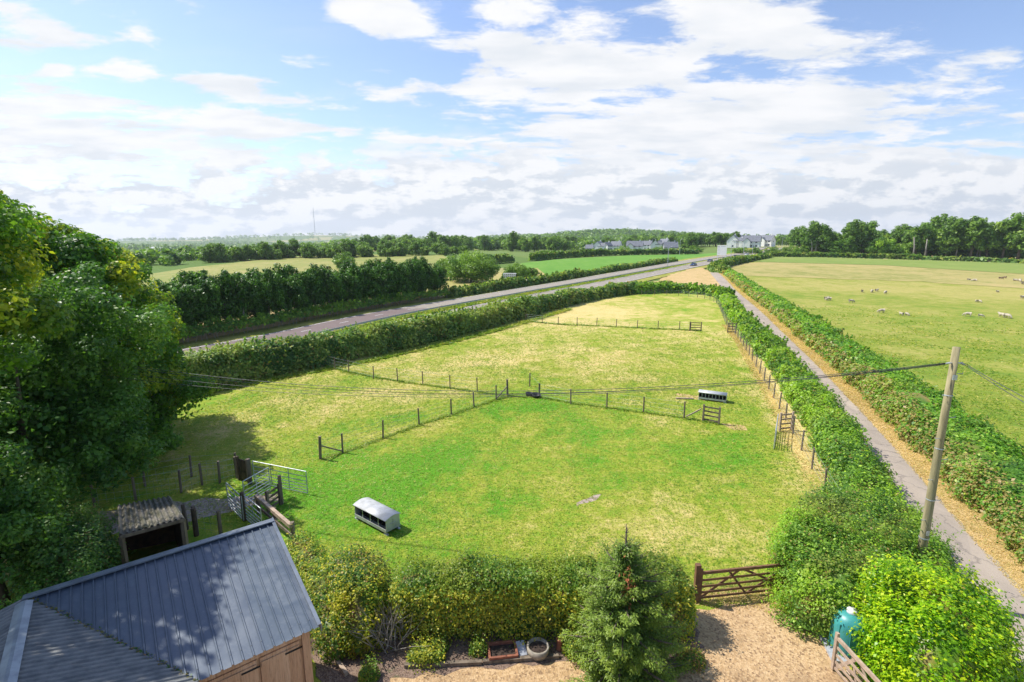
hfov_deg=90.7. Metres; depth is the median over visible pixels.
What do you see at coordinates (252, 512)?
field gate
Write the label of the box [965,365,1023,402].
overhead cable
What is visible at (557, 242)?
woodland tree
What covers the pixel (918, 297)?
sheep field
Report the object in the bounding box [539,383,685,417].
wire fence
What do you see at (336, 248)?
woodland tree
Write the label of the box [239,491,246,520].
gate post
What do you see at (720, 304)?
wire fence
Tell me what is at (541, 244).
woodland tree
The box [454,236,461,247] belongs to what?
woodland tree
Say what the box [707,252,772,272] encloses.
field hedge
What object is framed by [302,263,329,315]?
cypress tree
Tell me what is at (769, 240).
house
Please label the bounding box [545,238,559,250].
woodland tree
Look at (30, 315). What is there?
sycamore tree
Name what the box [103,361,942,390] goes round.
overhead cable
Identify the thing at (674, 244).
house
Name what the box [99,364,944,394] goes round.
overhead cable
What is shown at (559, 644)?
chimney pot
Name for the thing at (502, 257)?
field hedge
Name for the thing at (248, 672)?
door
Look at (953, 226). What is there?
woodland tree
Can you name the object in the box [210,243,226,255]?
woodland tree
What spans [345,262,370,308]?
cypress tree
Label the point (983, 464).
bramble hedge
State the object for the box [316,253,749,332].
safety barrier
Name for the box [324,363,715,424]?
wire fence
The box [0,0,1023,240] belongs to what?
sky
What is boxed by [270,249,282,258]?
woodland tree
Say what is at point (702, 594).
wooden gate
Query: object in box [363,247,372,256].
woodland tree
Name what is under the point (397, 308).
edge line
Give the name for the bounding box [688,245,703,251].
bush
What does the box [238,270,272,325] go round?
cypress tree
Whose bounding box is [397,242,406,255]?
woodland tree
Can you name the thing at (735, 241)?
house
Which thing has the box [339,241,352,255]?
woodland tree
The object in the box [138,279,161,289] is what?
cypress tree
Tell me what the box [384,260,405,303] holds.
cypress tree
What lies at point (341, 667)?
timber edging
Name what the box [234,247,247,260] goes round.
woodland tree
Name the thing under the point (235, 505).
field gate
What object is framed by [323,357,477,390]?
wire fence
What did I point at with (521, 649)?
slab
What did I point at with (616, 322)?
wire fence
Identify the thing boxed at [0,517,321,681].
timber barn
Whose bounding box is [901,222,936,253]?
woodland tree
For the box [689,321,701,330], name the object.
wooden hurdle
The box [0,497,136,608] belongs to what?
undergrowth
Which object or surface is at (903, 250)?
broadleaf tree
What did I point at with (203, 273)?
cypress tree
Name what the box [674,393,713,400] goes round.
bare patch
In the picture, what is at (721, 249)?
billboard
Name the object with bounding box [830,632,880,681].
wooden gate
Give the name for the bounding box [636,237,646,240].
woodland tree
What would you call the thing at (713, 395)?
sheep feeder
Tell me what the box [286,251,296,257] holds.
woodland tree
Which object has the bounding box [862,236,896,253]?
broadleaf tree
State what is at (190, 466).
wire fence
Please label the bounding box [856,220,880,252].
woodland tree
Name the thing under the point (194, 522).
gate post
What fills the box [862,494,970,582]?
bush
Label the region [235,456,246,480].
wooden hurdle
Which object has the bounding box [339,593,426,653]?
bare shrub
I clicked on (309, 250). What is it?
woodland tree
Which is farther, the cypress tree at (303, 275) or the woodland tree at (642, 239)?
the woodland tree at (642, 239)
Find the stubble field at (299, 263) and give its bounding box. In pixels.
[143,254,448,285]
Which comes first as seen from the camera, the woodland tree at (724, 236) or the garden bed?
the garden bed
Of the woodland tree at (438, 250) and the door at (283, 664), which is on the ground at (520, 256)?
the woodland tree at (438, 250)
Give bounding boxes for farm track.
[97,494,276,534]
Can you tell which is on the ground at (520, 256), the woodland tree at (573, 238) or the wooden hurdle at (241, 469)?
the woodland tree at (573, 238)
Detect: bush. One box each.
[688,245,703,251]
[730,247,749,252]
[748,247,762,252]
[758,477,922,655]
[764,246,781,252]
[780,245,799,251]
[792,247,807,252]
[830,548,1023,681]
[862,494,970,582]
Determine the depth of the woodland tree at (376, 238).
485.82 m
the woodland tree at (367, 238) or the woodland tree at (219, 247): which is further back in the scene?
the woodland tree at (367, 238)
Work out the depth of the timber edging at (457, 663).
14.55 m
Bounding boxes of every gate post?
[190,507,198,536]
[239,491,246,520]
[245,458,252,484]
[277,475,283,504]
[693,563,701,602]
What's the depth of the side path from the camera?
14.19 m
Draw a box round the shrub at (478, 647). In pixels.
[467,626,487,667]
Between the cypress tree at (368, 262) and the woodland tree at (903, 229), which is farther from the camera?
the woodland tree at (903, 229)
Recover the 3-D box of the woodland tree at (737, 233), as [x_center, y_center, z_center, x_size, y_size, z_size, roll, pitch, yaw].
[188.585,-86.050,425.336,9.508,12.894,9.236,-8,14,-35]
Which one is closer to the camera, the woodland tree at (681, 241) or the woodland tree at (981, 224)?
the woodland tree at (981, 224)
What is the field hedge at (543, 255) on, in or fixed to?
on the ground at (520, 256)
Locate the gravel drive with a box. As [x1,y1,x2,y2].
[390,602,861,681]
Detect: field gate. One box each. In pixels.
[226,482,243,520]
[241,467,270,503]
[243,495,261,523]
[251,461,307,493]
[773,414,778,448]
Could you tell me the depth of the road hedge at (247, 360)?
53.99 m
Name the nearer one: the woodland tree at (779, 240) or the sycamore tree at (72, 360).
the sycamore tree at (72, 360)
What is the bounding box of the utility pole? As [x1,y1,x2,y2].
[917,347,964,558]
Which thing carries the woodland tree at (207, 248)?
on the ground at (520, 256)
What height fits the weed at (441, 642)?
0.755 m
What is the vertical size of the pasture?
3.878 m
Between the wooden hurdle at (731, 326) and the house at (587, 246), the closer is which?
the wooden hurdle at (731, 326)
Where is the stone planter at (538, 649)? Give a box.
[527,637,548,660]
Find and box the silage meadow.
[518,248,747,274]
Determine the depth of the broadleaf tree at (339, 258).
202.88 m
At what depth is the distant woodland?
1287.13 m
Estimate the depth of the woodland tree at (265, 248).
260.38 m
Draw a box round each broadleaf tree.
[176,270,209,280]
[332,251,355,267]
[435,253,458,278]
[442,250,500,282]
[502,262,530,277]
[525,267,539,277]
[823,238,853,252]
[843,242,861,252]
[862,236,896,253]
[893,246,910,253]
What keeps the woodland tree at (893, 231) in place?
on the ground at (520, 256)
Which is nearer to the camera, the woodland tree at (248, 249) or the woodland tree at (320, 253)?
the woodland tree at (248, 249)
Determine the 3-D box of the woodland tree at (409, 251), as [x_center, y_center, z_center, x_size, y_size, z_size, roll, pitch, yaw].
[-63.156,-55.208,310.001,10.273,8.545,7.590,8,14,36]
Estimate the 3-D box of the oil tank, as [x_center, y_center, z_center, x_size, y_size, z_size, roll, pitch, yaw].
[9.996,8.572,14.988,1.170,1.435,1.170,2,11,12]
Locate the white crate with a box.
[503,273,516,277]
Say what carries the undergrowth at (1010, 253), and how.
on the ground at (520, 256)
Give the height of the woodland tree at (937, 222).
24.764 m
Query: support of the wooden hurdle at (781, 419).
on the paddock
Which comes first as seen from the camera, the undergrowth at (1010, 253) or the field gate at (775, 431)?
the field gate at (775, 431)
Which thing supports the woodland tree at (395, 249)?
on the ground at (520, 256)
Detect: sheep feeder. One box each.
[353,497,400,535]
[698,389,726,402]
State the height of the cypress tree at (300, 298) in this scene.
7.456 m
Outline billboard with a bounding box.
[717,245,726,258]
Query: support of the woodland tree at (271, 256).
on the ground at (520, 256)
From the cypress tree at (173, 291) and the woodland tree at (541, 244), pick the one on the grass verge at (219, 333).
the cypress tree at (173, 291)
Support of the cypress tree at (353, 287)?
on the grass verge at (219, 333)
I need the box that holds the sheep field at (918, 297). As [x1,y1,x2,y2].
[739,261,1023,450]
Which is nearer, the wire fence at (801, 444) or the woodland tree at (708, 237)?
the wire fence at (801, 444)
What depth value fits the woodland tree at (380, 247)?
286.91 m
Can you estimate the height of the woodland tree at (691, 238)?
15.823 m
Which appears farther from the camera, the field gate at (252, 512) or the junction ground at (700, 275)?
the junction ground at (700, 275)
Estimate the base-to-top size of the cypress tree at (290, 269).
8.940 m
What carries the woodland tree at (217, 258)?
on the ground at (520, 256)
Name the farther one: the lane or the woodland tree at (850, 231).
the woodland tree at (850, 231)
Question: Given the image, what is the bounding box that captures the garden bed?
[309,616,703,681]
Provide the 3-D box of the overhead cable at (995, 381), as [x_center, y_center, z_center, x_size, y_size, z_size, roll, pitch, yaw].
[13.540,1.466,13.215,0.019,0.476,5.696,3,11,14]
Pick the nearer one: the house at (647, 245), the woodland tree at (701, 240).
the woodland tree at (701, 240)
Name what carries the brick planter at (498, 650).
on the garden bed
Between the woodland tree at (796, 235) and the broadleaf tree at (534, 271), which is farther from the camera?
the woodland tree at (796, 235)
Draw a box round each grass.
[72,319,812,593]
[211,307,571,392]
[296,264,686,340]
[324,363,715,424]
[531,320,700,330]
[722,324,827,489]
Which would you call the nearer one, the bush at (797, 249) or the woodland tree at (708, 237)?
the bush at (797, 249)
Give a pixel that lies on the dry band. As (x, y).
(855, 271)
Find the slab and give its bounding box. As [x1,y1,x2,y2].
[516,640,527,655]
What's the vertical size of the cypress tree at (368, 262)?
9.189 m
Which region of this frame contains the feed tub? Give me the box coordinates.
[532,392,540,397]
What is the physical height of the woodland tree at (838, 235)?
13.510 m
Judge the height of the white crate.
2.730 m
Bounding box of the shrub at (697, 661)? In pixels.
[676,639,708,678]
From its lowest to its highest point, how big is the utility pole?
8.980 m
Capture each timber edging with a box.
[334,658,347,676]
[404,659,481,668]
[483,653,558,664]
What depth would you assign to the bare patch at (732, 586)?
18.01 m
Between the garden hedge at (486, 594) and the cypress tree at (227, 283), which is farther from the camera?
the cypress tree at (227, 283)
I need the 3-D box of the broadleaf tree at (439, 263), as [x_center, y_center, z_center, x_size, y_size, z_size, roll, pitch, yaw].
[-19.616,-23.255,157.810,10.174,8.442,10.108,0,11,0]
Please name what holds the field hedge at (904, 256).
on the ground at (520, 256)
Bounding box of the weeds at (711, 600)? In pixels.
[695,582,790,613]
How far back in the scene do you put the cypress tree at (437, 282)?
109.17 m
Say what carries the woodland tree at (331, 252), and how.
on the ground at (520, 256)
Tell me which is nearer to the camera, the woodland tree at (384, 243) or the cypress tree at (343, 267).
the cypress tree at (343, 267)
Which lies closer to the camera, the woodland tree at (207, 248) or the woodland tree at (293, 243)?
the woodland tree at (207, 248)
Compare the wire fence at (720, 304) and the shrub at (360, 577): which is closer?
the shrub at (360, 577)
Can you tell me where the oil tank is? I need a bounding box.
[818,606,869,666]
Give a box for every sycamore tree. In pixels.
[0,189,77,377]
[0,261,183,512]
[0,437,80,609]
[3,209,187,450]
[63,347,221,462]
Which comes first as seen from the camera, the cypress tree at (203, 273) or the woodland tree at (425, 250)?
the cypress tree at (203, 273)
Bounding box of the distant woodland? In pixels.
[116,227,787,265]
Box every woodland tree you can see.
[196,249,215,262]
[200,243,216,262]
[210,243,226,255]
[212,251,229,261]
[219,250,232,261]
[226,246,244,260]
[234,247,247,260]
[242,244,253,260]
[251,248,258,259]
[254,251,267,259]
[255,241,273,259]
[269,251,281,258]
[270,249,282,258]
[272,240,290,251]
[281,248,287,257]
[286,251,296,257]
[288,238,299,255]
[294,243,305,256]
[298,245,306,257]
[301,243,316,257]
[316,247,327,257]
[324,248,338,257]
[332,244,341,257]
[339,238,356,255]
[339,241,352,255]
[356,245,369,256]
[359,234,375,247]
[359,246,373,256]
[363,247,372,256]
[372,235,380,250]
[376,245,385,255]
[377,248,391,256]
[380,239,391,248]
[383,234,393,240]
[389,245,402,255]
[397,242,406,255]
[400,238,413,244]
[406,244,412,254]
[408,241,420,254]
[417,239,425,247]
[420,246,431,254]
[423,231,439,248]
[430,241,440,253]
[436,244,448,254]
[437,234,448,244]
[440,246,449,255]
[446,236,458,247]
[448,246,458,254]
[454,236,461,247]
[458,245,469,253]
[461,235,471,243]
[462,239,472,249]
[479,234,491,250]
[485,242,494,250]
[505,240,517,250]
[506,231,518,251]
[517,237,533,251]
[530,236,539,251]
[534,240,544,250]
[541,237,546,248]
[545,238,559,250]
[549,237,563,250]
[560,239,571,250]
[569,235,577,245]
[622,237,635,246]
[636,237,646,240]
[645,235,656,241]
[664,235,676,241]
[678,235,685,247]
[685,232,698,247]
[695,234,703,244]
[705,234,714,246]
[710,231,721,246]
[718,233,728,244]
[731,231,740,236]
[776,238,784,245]
[787,225,805,246]
[799,220,836,250]
[820,233,843,251]
[837,219,865,246]
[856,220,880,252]
[881,232,890,238]
[886,229,901,243]
[890,224,912,243]
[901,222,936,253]
[916,226,947,255]
[921,213,948,229]
[929,232,963,256]
[939,216,977,253]
[957,216,995,256]
[971,222,1003,256]
[985,219,1023,258]
[995,212,1023,258]
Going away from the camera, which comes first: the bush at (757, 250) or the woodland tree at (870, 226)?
the woodland tree at (870, 226)
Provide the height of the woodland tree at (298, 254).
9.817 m
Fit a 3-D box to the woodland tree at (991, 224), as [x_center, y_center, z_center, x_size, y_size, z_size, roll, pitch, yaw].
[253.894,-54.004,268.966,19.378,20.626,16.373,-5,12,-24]
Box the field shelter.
[118,496,188,563]
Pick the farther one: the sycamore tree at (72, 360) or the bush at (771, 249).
the bush at (771, 249)
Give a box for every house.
[585,243,594,248]
[594,240,606,248]
[604,241,612,249]
[611,240,622,249]
[626,240,643,248]
[643,240,652,248]
[650,239,661,248]
[657,238,670,245]
[662,240,678,248]
[727,234,742,247]
[742,234,761,247]
[761,234,775,246]
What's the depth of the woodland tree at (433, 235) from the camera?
415.86 m
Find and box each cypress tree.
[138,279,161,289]
[142,285,167,302]
[153,280,193,324]
[158,281,192,319]
[169,270,199,288]
[179,284,213,337]
[190,268,223,314]
[195,278,223,334]
[207,268,243,331]
[223,273,263,328]
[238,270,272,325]
[245,267,264,280]
[257,267,285,313]
[267,263,289,281]
[270,275,294,321]
[281,273,310,319]
[283,263,299,308]
[291,271,317,317]
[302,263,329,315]
[316,266,345,313]
[326,271,349,311]
[331,259,359,294]
[338,272,363,310]
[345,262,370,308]
[359,259,378,297]
[359,265,380,307]
[364,268,389,305]
[372,262,396,304]
[381,256,394,266]
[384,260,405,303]
[394,261,412,301]
[402,259,417,300]
[409,259,427,299]
[416,255,433,298]
[424,263,441,297]
[431,263,447,296]
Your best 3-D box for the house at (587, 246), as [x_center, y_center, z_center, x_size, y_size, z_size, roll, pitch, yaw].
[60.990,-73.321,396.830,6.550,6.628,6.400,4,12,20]
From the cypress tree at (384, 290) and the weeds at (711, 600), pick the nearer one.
the weeds at (711, 600)
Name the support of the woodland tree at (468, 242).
on the ground at (520, 256)
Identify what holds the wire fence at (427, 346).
on the paddock
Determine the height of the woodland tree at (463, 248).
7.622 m
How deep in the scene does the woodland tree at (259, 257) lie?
261.90 m
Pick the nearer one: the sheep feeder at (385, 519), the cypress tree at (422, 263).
the sheep feeder at (385, 519)
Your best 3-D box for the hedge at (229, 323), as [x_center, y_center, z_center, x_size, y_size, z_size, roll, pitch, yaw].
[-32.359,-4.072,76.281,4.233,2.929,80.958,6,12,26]
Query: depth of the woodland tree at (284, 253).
272.69 m
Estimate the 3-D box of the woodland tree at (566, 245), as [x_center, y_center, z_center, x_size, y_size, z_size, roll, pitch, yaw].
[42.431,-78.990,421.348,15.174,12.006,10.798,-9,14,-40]
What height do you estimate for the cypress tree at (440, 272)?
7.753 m
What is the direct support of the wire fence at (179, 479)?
on the paddock
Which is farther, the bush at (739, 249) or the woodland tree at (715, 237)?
the woodland tree at (715, 237)
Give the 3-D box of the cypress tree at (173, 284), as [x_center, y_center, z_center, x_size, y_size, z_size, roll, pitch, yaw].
[-43.721,-4.274,66.075,5.452,7.429,5.037,-2,11,-12]
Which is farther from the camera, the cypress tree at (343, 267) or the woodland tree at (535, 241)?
the woodland tree at (535, 241)
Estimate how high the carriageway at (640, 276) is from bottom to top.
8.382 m
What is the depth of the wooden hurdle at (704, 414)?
34.17 m
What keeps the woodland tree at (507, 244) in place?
on the ground at (520, 256)
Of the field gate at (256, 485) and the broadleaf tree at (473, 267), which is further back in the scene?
the broadleaf tree at (473, 267)
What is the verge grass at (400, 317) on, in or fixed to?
on the road verge at (236, 336)
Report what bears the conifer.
on the garden bed
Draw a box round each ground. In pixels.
[106,235,1023,318]
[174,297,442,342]
[410,268,543,301]
[655,267,719,285]
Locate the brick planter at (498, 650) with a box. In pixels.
[487,639,517,660]
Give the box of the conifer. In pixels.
[557,524,690,681]
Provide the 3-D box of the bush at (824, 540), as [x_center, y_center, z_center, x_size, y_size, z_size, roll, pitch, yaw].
[12.072,7.141,18.471,5.322,3.002,9.575,8,13,34]
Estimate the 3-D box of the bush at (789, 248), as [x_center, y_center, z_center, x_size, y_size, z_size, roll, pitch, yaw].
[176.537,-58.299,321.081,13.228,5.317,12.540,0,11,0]
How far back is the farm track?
23.30 m
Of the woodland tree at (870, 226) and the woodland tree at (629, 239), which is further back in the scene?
the woodland tree at (629, 239)
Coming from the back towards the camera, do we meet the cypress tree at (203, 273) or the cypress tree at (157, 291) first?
the cypress tree at (203, 273)
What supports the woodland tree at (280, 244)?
on the ground at (520, 256)
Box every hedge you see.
[180,280,674,388]
[181,288,450,342]
[386,534,698,649]
[444,256,678,297]
[485,253,514,263]
[528,248,699,260]
[627,280,735,299]
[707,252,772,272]
[718,292,910,511]
[722,268,1023,572]
[769,250,1023,262]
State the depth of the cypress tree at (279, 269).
79.67 m
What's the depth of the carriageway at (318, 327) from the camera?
90.38 m
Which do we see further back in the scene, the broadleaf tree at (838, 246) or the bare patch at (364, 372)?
the broadleaf tree at (838, 246)
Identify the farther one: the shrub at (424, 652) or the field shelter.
the field shelter
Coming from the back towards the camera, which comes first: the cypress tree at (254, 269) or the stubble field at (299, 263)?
the stubble field at (299, 263)
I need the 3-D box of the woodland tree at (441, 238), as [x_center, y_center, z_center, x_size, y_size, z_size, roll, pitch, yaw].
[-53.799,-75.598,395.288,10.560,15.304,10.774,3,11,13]
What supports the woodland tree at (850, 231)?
on the ground at (520, 256)
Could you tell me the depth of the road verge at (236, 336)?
79.02 m
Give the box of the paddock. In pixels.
[3,292,829,681]
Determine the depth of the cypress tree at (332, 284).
84.96 m
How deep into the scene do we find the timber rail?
21.24 m
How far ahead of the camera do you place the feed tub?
39.69 m
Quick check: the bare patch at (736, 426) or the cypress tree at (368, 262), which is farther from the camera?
the cypress tree at (368, 262)
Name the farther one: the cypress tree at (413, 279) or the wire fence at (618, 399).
the cypress tree at (413, 279)
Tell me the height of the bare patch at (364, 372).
0.001 m
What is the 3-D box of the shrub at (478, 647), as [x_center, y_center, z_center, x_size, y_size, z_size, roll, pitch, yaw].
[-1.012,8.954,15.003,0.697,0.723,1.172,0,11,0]
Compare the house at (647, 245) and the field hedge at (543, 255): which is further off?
the house at (647, 245)
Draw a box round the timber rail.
[254,494,295,540]
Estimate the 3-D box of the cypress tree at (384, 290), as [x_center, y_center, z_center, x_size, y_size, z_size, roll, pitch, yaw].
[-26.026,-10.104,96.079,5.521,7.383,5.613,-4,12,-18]
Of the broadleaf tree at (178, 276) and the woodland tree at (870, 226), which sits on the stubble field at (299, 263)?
the broadleaf tree at (178, 276)
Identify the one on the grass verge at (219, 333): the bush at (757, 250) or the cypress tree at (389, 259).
the cypress tree at (389, 259)
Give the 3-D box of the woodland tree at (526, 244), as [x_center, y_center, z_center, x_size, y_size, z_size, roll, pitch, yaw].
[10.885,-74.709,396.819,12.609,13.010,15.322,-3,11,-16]
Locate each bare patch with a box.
[340,369,371,374]
[577,494,600,504]
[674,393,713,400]
[702,575,781,596]
[721,423,746,429]
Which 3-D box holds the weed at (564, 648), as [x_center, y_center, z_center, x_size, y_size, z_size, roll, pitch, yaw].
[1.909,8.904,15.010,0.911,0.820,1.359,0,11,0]
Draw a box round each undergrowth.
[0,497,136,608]
[801,241,1023,258]
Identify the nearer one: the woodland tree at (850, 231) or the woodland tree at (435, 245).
the woodland tree at (850, 231)
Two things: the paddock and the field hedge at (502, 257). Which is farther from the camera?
the field hedge at (502, 257)
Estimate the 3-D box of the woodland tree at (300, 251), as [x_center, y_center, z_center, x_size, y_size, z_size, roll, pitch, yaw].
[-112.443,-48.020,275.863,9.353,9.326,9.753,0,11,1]
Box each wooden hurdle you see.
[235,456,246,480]
[265,484,280,512]
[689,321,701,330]
[702,404,720,424]
[727,322,736,332]
[778,411,794,431]
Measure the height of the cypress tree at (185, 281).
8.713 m
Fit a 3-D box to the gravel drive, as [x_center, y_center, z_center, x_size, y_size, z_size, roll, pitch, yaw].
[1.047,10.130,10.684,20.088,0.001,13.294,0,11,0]
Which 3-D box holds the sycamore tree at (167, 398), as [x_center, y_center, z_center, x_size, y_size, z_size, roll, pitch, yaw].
[-22.467,3.335,29.419,8.709,6.436,9.103,0,11,0]
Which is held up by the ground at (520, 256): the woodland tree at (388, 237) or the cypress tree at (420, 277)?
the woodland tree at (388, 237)
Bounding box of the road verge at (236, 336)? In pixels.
[178,248,780,400]
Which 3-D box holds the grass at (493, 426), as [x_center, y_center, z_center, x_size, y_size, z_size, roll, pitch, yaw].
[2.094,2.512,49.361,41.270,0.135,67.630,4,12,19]
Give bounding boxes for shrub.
[284,524,353,668]
[315,534,397,660]
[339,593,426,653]
[358,653,382,681]
[404,629,445,673]
[467,626,487,667]
[676,639,708,678]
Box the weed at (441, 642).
[429,625,449,652]
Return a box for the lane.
[710,272,1023,678]
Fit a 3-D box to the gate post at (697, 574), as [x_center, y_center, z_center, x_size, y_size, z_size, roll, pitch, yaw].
[6.241,8.224,17.074,0.162,1.520,0.162,0,11,0]
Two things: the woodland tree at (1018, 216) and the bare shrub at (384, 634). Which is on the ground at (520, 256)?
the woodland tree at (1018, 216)
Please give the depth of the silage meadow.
244.39 m
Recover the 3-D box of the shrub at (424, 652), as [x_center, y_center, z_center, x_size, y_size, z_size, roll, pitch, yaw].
[-2.501,8.954,14.747,1.178,0.839,1.235,0,11,0]
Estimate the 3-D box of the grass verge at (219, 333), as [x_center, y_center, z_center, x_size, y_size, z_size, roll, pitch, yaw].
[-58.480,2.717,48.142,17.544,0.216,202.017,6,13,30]
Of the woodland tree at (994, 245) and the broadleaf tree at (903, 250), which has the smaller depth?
the woodland tree at (994, 245)
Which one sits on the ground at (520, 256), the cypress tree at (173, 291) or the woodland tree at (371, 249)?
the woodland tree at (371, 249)
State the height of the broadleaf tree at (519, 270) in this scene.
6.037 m
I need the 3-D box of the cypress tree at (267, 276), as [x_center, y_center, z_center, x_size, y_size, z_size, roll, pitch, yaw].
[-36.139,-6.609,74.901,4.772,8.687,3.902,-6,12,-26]
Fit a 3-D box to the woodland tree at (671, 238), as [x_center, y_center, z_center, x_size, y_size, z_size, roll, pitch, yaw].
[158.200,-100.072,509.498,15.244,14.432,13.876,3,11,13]
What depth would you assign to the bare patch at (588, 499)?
24.03 m
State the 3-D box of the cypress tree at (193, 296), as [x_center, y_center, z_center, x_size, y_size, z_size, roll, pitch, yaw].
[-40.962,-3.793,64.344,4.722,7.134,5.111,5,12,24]
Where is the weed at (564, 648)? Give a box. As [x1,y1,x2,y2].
[561,626,589,668]
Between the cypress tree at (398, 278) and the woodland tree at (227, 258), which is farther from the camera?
the woodland tree at (227, 258)
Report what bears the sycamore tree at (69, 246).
on the paddock
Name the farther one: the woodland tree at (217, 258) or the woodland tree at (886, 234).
the woodland tree at (886, 234)
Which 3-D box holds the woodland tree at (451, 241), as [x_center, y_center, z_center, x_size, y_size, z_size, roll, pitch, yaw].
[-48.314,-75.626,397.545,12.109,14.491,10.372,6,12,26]
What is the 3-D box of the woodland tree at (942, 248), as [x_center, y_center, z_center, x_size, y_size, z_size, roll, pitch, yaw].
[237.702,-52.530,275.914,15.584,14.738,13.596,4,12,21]
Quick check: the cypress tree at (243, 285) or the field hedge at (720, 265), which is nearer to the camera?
the cypress tree at (243, 285)
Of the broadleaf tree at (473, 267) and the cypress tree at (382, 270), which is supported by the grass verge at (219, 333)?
the cypress tree at (382, 270)
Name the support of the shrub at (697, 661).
on the gravel drive
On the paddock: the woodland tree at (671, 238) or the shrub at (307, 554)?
the shrub at (307, 554)
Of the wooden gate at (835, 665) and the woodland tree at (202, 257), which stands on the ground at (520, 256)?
the woodland tree at (202, 257)
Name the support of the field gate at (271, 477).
attached to the gate post at (248, 468)
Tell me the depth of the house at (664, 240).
463.80 m
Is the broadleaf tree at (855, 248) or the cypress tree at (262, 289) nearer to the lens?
the cypress tree at (262, 289)
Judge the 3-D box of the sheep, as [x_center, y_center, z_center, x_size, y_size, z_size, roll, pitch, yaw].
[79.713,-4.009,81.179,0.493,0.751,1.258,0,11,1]
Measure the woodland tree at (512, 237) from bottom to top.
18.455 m
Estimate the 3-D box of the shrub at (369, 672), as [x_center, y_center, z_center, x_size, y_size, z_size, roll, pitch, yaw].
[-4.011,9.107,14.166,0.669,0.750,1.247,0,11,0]
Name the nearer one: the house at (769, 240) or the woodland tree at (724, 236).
the house at (769, 240)
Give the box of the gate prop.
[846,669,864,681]
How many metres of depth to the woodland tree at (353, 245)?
280.79 m
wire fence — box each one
[89,456,237,504]
[142,452,235,486]
[181,503,222,533]
[318,379,508,459]
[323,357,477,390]
[525,314,690,330]
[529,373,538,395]
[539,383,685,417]
[641,290,726,321]
[726,317,836,487]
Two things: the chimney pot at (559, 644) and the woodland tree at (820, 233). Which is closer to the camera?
the chimney pot at (559, 644)
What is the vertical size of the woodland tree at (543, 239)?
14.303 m
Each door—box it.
[207,659,259,681]
[259,640,302,681]
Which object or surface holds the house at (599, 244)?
on the ground at (520, 256)
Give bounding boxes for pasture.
[755,257,1023,273]
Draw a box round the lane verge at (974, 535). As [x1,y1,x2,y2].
[720,273,1023,677]
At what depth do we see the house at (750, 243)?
363.20 m
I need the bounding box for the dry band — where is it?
[706,262,1023,287]
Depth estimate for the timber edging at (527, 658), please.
14.70 m
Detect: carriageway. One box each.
[177,248,764,355]
[404,248,781,319]
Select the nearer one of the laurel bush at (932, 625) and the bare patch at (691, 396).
the laurel bush at (932, 625)
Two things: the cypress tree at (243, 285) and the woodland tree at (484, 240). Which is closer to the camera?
the cypress tree at (243, 285)
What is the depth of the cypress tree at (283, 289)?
76.58 m
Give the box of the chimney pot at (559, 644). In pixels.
[556,636,562,651]
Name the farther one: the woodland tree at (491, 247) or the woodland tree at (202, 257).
the woodland tree at (491, 247)
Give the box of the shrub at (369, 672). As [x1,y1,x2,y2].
[358,653,382,681]
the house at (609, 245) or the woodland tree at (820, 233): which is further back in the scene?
the house at (609, 245)
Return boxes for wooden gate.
[699,563,784,600]
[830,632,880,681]
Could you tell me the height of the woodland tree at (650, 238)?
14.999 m
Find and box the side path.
[330,668,389,681]
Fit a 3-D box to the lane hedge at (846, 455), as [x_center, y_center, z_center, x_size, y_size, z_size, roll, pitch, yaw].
[29.793,-0.954,61.572,4.656,2.928,92.108,4,12,18]
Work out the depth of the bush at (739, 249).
315.77 m
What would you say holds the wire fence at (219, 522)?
on the paddock
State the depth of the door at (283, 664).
11.32 m
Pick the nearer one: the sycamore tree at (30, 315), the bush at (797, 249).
the sycamore tree at (30, 315)
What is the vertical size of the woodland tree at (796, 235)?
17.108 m
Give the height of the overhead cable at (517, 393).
2.154 m
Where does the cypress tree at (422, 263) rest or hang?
on the grass verge at (219, 333)
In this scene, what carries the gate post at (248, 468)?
on the paddock
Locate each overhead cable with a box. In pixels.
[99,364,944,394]
[101,362,944,393]
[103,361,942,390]
[103,365,940,396]
[965,363,1023,396]
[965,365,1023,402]
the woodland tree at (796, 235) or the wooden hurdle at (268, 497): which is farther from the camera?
the woodland tree at (796, 235)
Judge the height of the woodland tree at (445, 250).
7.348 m
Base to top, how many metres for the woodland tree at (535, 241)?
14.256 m
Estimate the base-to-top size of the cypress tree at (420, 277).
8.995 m
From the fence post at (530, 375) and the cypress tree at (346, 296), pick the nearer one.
the fence post at (530, 375)
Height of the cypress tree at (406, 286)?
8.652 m
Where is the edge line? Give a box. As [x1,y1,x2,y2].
[183,259,690,349]
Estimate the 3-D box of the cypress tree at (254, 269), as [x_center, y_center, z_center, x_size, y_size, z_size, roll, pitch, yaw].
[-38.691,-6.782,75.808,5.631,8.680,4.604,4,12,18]
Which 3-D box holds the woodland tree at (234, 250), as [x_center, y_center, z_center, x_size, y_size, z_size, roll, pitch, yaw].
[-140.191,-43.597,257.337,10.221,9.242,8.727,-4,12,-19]
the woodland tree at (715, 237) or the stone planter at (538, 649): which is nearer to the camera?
the stone planter at (538, 649)

